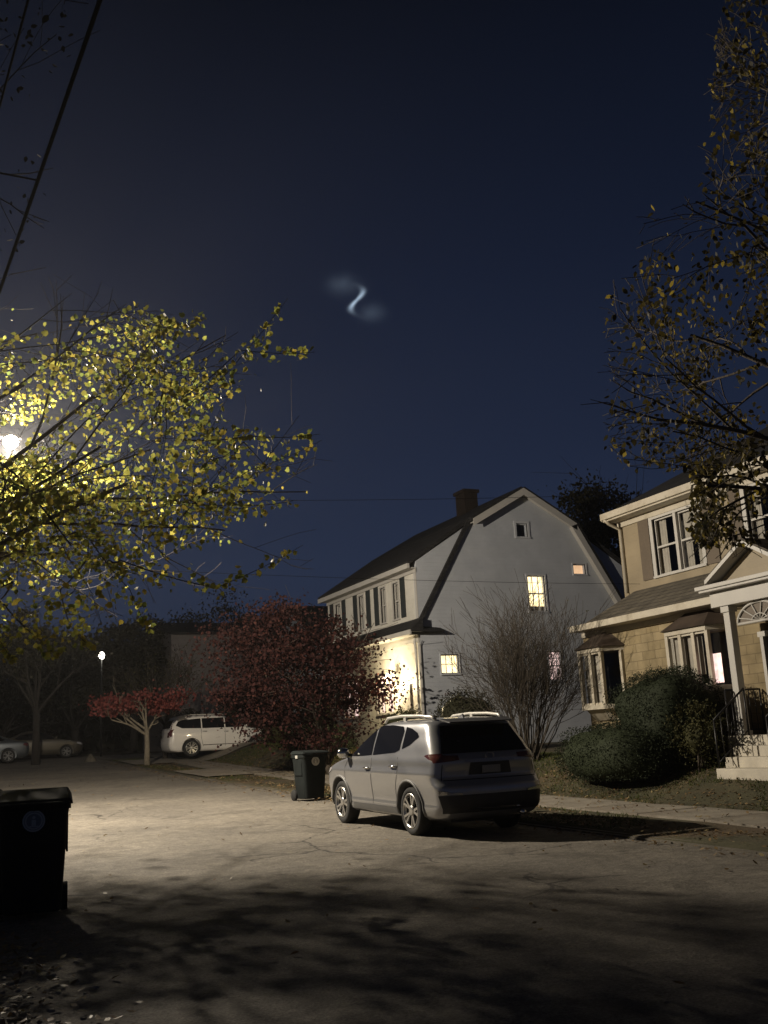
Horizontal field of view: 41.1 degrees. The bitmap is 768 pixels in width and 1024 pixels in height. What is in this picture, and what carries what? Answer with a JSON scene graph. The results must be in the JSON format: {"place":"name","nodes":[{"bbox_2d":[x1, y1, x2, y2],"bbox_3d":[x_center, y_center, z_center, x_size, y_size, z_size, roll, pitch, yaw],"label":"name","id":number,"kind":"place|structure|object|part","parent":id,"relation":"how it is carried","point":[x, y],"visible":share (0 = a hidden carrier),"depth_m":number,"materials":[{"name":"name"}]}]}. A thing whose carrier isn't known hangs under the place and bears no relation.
{"place":"outdoors","nodes":[
{"label":"outdoors","id":0,"kind":"place"},
{"bbox_2d":[0,0,28,107],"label":"overhead cable","id":1,"kind":"object","parent":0,"point":[15,47],"visible":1,"depth_m":7.44,"materials":[{"name":"rubber"}]},
{"bbox_2d":[0,0,102,293],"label":"overhead cable","id":2,"kind":"object","parent":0,"point":[72,78],"visible":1,"depth_m":7.04,"materials":[{"name":"rubber"}]},
{"bbox_2d":[0,752,175,764],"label":"cross road","id":3,"kind":"structure","parent":0,"point":[46,760],"depth_m":50.91,"materials":[{"name":"grey asphalt"}]},
{"bbox_2d":[0,736,28,762],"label":"parked car","id":4,"kind":"object","parent":3,"relation":"on","point":[10,750],"visible":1,"depth_m":48.48,"materials":[{"name":"grey paint"}]},
{"bbox_2d":[8,731,82,758],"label":"parked car","id":5,"kind":"object","parent":3,"relation":"on","point":[56,746],"visible":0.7,"depth_m":52.81,"materials":[{"name":"paint"}]},
{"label":"side window","id":6,"kind":"part","parent":5,"relation":"part of","materials":[{"name":"black glass"}]},
{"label":"side window","id":7,"kind":"part","parent":5,"relation":"part of","materials":[{"name":"black glass"}]},
{"bbox_2d":[99,652,104,755],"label":"street lamp","id":8,"kind":"object","parent":3,"relation":"on","point":[101,657],"visible":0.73,"depth_m":52.95,"materials":[{"name":"black metal"}]},
{"bbox_2d":[84,753,96,761],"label":"garden stone","id":9,"kind":"object","parent":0,"point":[90,758],"visible":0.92,"depth_m":47.65,"materials":[{"name":"grey stone"}]},
{"bbox_2d":[121,741,261,763],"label":"driveway","id":10,"kind":"structure","parent":0,"point":[201,756],"depth_m":45.10,"materials":[{"name":"concrete"}]},
{"bbox_2d":[161,713,263,756],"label":"parked car","id":11,"kind":"object","parent":10,"relation":"on","point":[181,736],"visible":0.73,"depth_m":45.30,"materials":[{"name":"white paint"}]},
{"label":"rear window","id":12,"kind":"part","parent":11,"relation":"part of","materials":[{"name":"black glass"}]},
{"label":"side window","id":13,"kind":"part","parent":11,"relation":"part of","materials":[{"name":"black glass"}]},
{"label":"side window","id":14,"kind":"part","parent":11,"relation":"part of","materials":[{"name":"black glass"}]},
{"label":"side window","id":15,"kind":"part","parent":11,"relation":"part of","materials":[{"name":"black glass"}]},
{"bbox_2d":[175,769,252,775],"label":"path","id":16,"kind":"structure","parent":0,"point":[209,772],"depth_m":34.91,"materials":[{"name":"concrete"}]},
{"bbox_2d":[0,760,767,1023],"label":"road","id":17,"kind":"structure","parent":0,"point":[200,943],"depth_m":8.54,"materials":[{"name":"grey asphalt"}]},
{"bbox_2d":[0,789,2,886],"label":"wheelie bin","id":18,"kind":"object","parent":17,"relation":"on","point":[0,857],"visible":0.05,"depth_m":10.10,"materials":[{"name":"plastic"}]},
{"bbox_2d":[0,787,72,915],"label":"wheelie bin","id":19,"kind":"object","parent":17,"relation":"on","point":[33,834],"visible":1,"depth_m":9.41,"materials":[{"name":"plastic"}]},
{"bbox_2d":[0,933,131,1023],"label":"fallen leaves","id":20,"kind":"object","parent":17,"relation":"on","point":[25,980],"depth_m":7.00,"materials":[{"name":"brown plant"}]},
{"bbox_2d":[290,750,328,800],"bbox_3d":[-1.651,5.855,22.779,0.650,1.089,0.831,4,-15,-28],"label":"wheelie bin","id":21,"kind":"object","parent":17,"relation":"on","point":[309,766],"visible":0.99,"depth_m":22.54,"materials":[{"name":"plastic"}]},
{"bbox_2d":[0,743,767,1023],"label":"fallen leaves","id":22,"kind":"object","parent":17,"relation":"on","point":[16,982],"visible":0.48,"depth_m":13.56,"materials":[{"name":"brown plant"}]},
{"bbox_2d":[329,712,540,835],"bbox_3d":[0.620,4.170,16.605,2.109,1.748,4.628,3,-13,-25],"label":"parked car","id":23,"kind":"object","parent":17,"relation":"on","point":[422,774],"visible":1,"depth_m":14.95,"materials":[{"name":"silver metal"}]},
{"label":"side window","id":24,"kind":"part","parent":23,"relation":"part of","materials":[{"name":"black glass"}]},
{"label":"side window","id":25,"kind":"part","parent":23,"relation":"part of","materials":[{"name":"black glass"}]},
{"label":"side window","id":26,"kind":"part","parent":23,"relation":"part of","materials":[{"name":"black glass"}]},
{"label":"rear window","id":27,"kind":"part","parent":23,"relation":"part of","materials":[{"name":"black glass"}]},
{"bbox_2d":[0,0,767,682],"label":"sky","id":28,"kind":"structure","parent":0,"point":[445,200],"materials":[{"name":"blue"}]},
{"bbox_2d":[14,742,767,851],"bbox_3d":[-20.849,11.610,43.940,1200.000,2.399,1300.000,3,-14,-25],"label":"ground","id":29,"kind":"structure","parent":0,"point":[755,842],"depth_m":17.76,"materials":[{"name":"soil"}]},
{"bbox_2d":[0,433,20,448],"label":"street lamp","id":30,"kind":"object","parent":29,"relation":"on","point":[10,440],"visible":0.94,"depth_m":20.64,"materials":[{"name":"white glass"}]},
{"bbox_2d":[10,562,601,583],"bbox_3d":[-1.926,1.212,21.270,15.736,0.840,0.008,0,-13,-13],"label":"overhead cable","id":31,"kind":"object","parent":30,"relation":"attached to","point":[358,578],"visible":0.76,"depth_m":21.58,"materials":[{"name":"rubber"}]},
{"bbox_2d":[77,494,630,500],"bbox_3d":[-1.953,-0.304,21.384,15.742,0.136,0.009,0,-13,-12],"label":"overhead cable","id":32,"kind":"object","parent":30,"relation":"attached to","point":[405,499],"visible":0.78,"depth_m":21.87,"materials":[{"name":"rubber"}]},
{"bbox_2d":[0,620,95,737],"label":"dark tree","id":33,"kind":"object","parent":29,"relation":"on","point":[14,714],"visible":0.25,"depth_m":60.70,"materials":[{"name":"green plant"}]},
{"bbox_2d":[0,0,99,251],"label":"shade tree","id":34,"kind":"object","parent":29,"relation":"on","point":[45,18],"visible":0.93,"depth_m":9.68,"materials":[{"name":"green plant"}]},
{"bbox_2d":[0,595,116,764],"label":"dark tree","id":35,"kind":"object","parent":29,"relation":"on","point":[31,698],"visible":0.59,"depth_m":47.11,"materials":[{"name":"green plant"}]},
{"bbox_2d":[0,646,142,755],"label":"woods","id":36,"kind":"object","parent":29,"relation":"on","point":[115,736],"visible":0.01,"depth_m":75.63,"materials":[{"name":"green plant"}]},
{"bbox_2d":[2,627,152,755],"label":"dark tree","id":37,"kind":"object","parent":29,"relation":"on","point":[71,688],"visible":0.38,"depth_m":60.21,"materials":[{"name":"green plant"}]},
{"bbox_2d":[63,612,205,752],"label":"dark tree","id":38,"kind":"object","parent":29,"relation":"on","point":[131,633],"visible":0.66,"depth_m":60.84,"materials":[{"name":"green plant"}]},
{"bbox_2d":[78,683,201,764],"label":"maple","id":39,"kind":"object","parent":29,"relation":"on","point":[116,705],"visible":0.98,"depth_m":42.85,"materials":[{"name":"red plant"}]},
{"bbox_2d":[100,642,213,758],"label":"bare tree","id":40,"kind":"object","parent":29,"relation":"on","point":[171,714],"visible":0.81,"depth_m":46.96,"materials":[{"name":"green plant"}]},
{"bbox_2d":[0,267,327,664],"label":"street tree","id":41,"kind":"object","parent":29,"relation":"on","point":[19,485],"visible":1,"depth_m":12.80,"materials":[{"name":"yellow plant"}]},
{"bbox_2d":[156,708,203,754],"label":"hedge bush","id":42,"kind":"object","parent":29,"relation":"on","point":[190,711],"visible":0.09,"depth_m":49.26,"materials":[{"name":"green plant"}]},
{"bbox_2d":[143,623,275,751],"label":"house","id":43,"kind":"structure","parent":29,"relation":"on","point":[178,634],"depth_m":60.90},
{"bbox_2d":[158,584,274,622],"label":"dark tree","id":44,"kind":"object","parent":29,"relation":"on","point":[199,620],"visible":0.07,"depth_m":72.69,"materials":[{"name":"green plant"}]},
{"bbox_2d":[219,691,268,727],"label":"hedge bush","id":45,"kind":"object","parent":29,"relation":"on","point":[227,713],"visible":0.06,"depth_m":50.12,"materials":[{"name":"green plant"}]},
{"bbox_2d":[152,588,448,773],"bbox_3d":[-2.708,5.306,32.151,9.031,6.105,6.979,3,-14,-25],"label":"japanese maple","id":46,"kind":"object","parent":29,"relation":"on","point":[338,662],"visible":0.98,"depth_m":30.95,"materials":[{"name":"red plant"}]},
{"bbox_2d":[272,606,328,726],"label":"house","id":47,"kind":"structure","parent":29,"relation":"on","point":[316,610],"depth_m":56.29,"materials":[{"name":"white"}]},
{"bbox_2d":[279,718,360,758],"bbox_3d":[-2.168,7.813,35.389,2.867,1.453,2.293,3,-14,-25],"label":"bush","id":48,"kind":"object","parent":29,"relation":"on","point":[350,744],"visible":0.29,"depth_m":34.95,"materials":[{"name":"green plant"}]},
{"bbox_2d":[375,705,423,729],"bbox_3d":[0.619,6.618,31.144,1.782,1.504,1.836,-4,-13,6],"label":"bush","id":49,"kind":"object","parent":29,"relation":"on","point":[401,712],"visible":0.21,"depth_m":30.98,"materials":[{"name":"green plant"}]},
{"bbox_2d":[98,758,767,855],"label":"kerb","id":50,"kind":"structure","parent":29,"relation":"on","point":[658,840],"depth_m":13.90,"materials":[{"name":"concrete"}]},
{"bbox_2d":[431,686,501,717],"bbox_3d":[2.355,5.883,29.140,2.182,1.981,2.622,3,-14,-25],"label":"clipped shrub","id":51,"kind":"object","parent":29,"relation":"on","point":[452,705],"visible":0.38,"depth_m":28.76,"materials":[{"name":"green plant"}]},
{"bbox_2d":[318,486,624,746],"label":"gambrel house","id":52,"kind":"structure","parent":29,"relation":"on","point":[489,545],"depth_m":34.91,"materials":[{"name":"white wood"}]},
{"bbox_2d":[334,602,341,637],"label":"window","id":53,"kind":"structure","parent":52,"relation":"in","point":[337,604],"depth_m":39.38,"materials":[{"name":"clear glass"}]},
{"bbox_2d":[343,683,359,719],"bbox_3d":[-1.138,6.886,37.734,0.245,1.430,1.460,3,-14,-25],"label":"window","id":54,"kind":"structure","parent":52,"relation":"in","point":[356,715],"depth_m":37.62,"materials":[{"name":"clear glass"}]},
{"bbox_2d":[357,593,365,631],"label":"window","id":55,"kind":"structure","parent":52,"relation":"in","point":[362,595],"depth_m":37.32,"materials":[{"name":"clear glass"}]},
{"bbox_2d":[379,585,387,624],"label":"window","id":56,"kind":"structure","parent":52,"relation":"in","point":[383,587],"depth_m":35.65,"materials":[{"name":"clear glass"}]},
{"bbox_2d":[376,671,395,715],"bbox_3d":[0.114,6.217,35.091,0.245,1.430,1.460,3,-14,-25],"label":"window","id":57,"kind":"structure","parent":52,"relation":"in","point":[385,707],"depth_m":35.04,"materials":[{"name":"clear glass"}]},
{"bbox_2d":[391,580,400,621],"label":"window","id":58,"kind":"structure","parent":52,"relation":"in","point":[393,584],"depth_m":34.77,"materials":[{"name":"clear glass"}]},
{"bbox_2d":[397,684,411,713],"bbox_3d":[0.717,6.709,33.492,0.056,2.100,0.900,3,-14,-25],"label":"front door","id":59,"kind":"structure","parent":52,"relation":"in","point":[409,697],"depth_m":33.50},
{"bbox_2d":[439,653,461,674],"bbox_3d":[2.111,4.939,33.202,0.740,0.710,0.245,3,-14,-25],"label":"window","id":60,"kind":"structure","parent":52,"relation":"in","point":[445,669],"depth_m":33.27,"materials":[{"name":"clear glass"}]},
{"bbox_2d":[513,521,530,538],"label":"window","id":61,"kind":"structure","parent":52,"relation":"in","point":[517,527],"depth_m":35.56,"materials":[{"name":"clear glass"}]},
{"bbox_2d":[525,573,549,612],"bbox_3d":[5.225,2.806,35.218,0.820,1.350,0.245,3,-14,-25],"label":"window","id":62,"kind":"structure","parent":52,"relation":"in","point":[535,578],"depth_m":35.32,"materials":[{"name":"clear glass"}]},
{"bbox_2d":[548,650,564,681],"bbox_3d":[5.819,5.244,34.882,0.620,1.070,0.245,3,-14,-25],"label":"window","id":63,"kind":"structure","parent":52,"relation":"in","point":[552,651],"depth_m":34.95,"materials":[{"name":"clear glass"}]},
{"bbox_2d":[572,563,587,575],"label":"window","id":64,"kind":"structure","parent":52,"relation":"in","point":[577,570],"depth_m":36.26,"materials":[{"name":"orange glass"}]},
{"bbox_2d":[439,568,618,759],"bbox_3d":[3.555,3.758,24.895,4.533,4.549,4.872,3,-14,-25],"label":"bare shrub","id":65,"kind":"object","parent":29,"relation":"on","point":[521,677],"visible":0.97,"depth_m":24.32,"materials":[{"name":"brown plant"}]},
{"bbox_2d":[537,460,648,558],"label":"dark tree","id":66,"kind":"object","parent":29,"relation":"on","point":[598,530],"visible":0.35,"depth_m":51.82,"materials":[{"name":"green plant"}]},
{"bbox_2d":[551,717,696,781],"bbox_3d":[4.696,4.708,20.300,2.237,1.300,2.970,3,-14,-25],"label":"clipped shrub","id":67,"kind":"object","parent":29,"relation":"on","point":[610,752],"visible":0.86,"depth_m":19.36,"materials":[{"name":"green plant"}]},
{"bbox_2d":[602,663,727,762],"bbox_3d":[5.618,4.003,20.285,2.064,1.984,2.271,3,-14,-25],"label":"clipped shrub","id":68,"kind":"object","parent":29,"relation":"on","point":[649,701],"visible":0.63,"depth_m":19.69,"materials":[{"name":"green plant"}]},
{"bbox_2d":[567,427,767,780],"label":"tan house","id":69,"kind":"structure","parent":29,"relation":"on","point":[707,615],"depth_m":21.84,"materials":[{"name":"wood"}]},
{"bbox_2d":[575,632,626,720],"bbox_3d":[5.171,3.858,24.054,0.940,2.020,1.620,3,-14,-25],"label":"bay window","id":70,"kind":"structure","parent":69,"relation":"in","point":[610,643],"depth_m":23.93,"materials":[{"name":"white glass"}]},
{"bbox_2d":[648,502,707,578],"bbox_3d":[6.930,0.674,23.502,0.605,1.550,1.780,3,-14,-25],"label":"window","id":71,"kind":"structure","parent":69,"relation":"in","point":[681,549],"depth_m":23.68,"materials":[{"name":"white glass"}]},
{"bbox_2d":[660,609,733,703],"bbox_3d":[6.564,2.999,21.128,0.940,1.910,2.000,3,-14,-25],"label":"bay window","id":72,"kind":"structure","parent":69,"relation":"in","point":[708,652],"depth_m":20.96,"materials":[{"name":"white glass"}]},
{"bbox_2d":[739,481,767,538],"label":"window","id":73,"kind":"structure","parent":69,"relation":"in","point":[759,521],"depth_m":21.46,"materials":[{"name":"clear glass"}]},
{"bbox_2d":[580,0,767,564],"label":"street tree","id":74,"kind":"object","parent":29,"relation":"on","point":[702,531],"visible":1,"depth_m":10.88,"materials":[{"name":"brown plant"}]},
{"bbox_2d":[662,698,737,771],"bbox_3d":[5.839,4.147,19.037,1.282,1.375,1.315,-2,-13,-4],"label":"clipped shrub","id":75,"kind":"object","parent":29,"relation":"on","point":[699,743],"visible":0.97,"depth_m":18.86,"materials":[{"name":"green plant"}]},
{"bbox_2d":[150,756,767,828],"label":"sidewalk","id":76,"kind":"structure","parent":0,"point":[759,819],"depth_m":16.91,"materials":[{"name":"concrete"}]}
]}

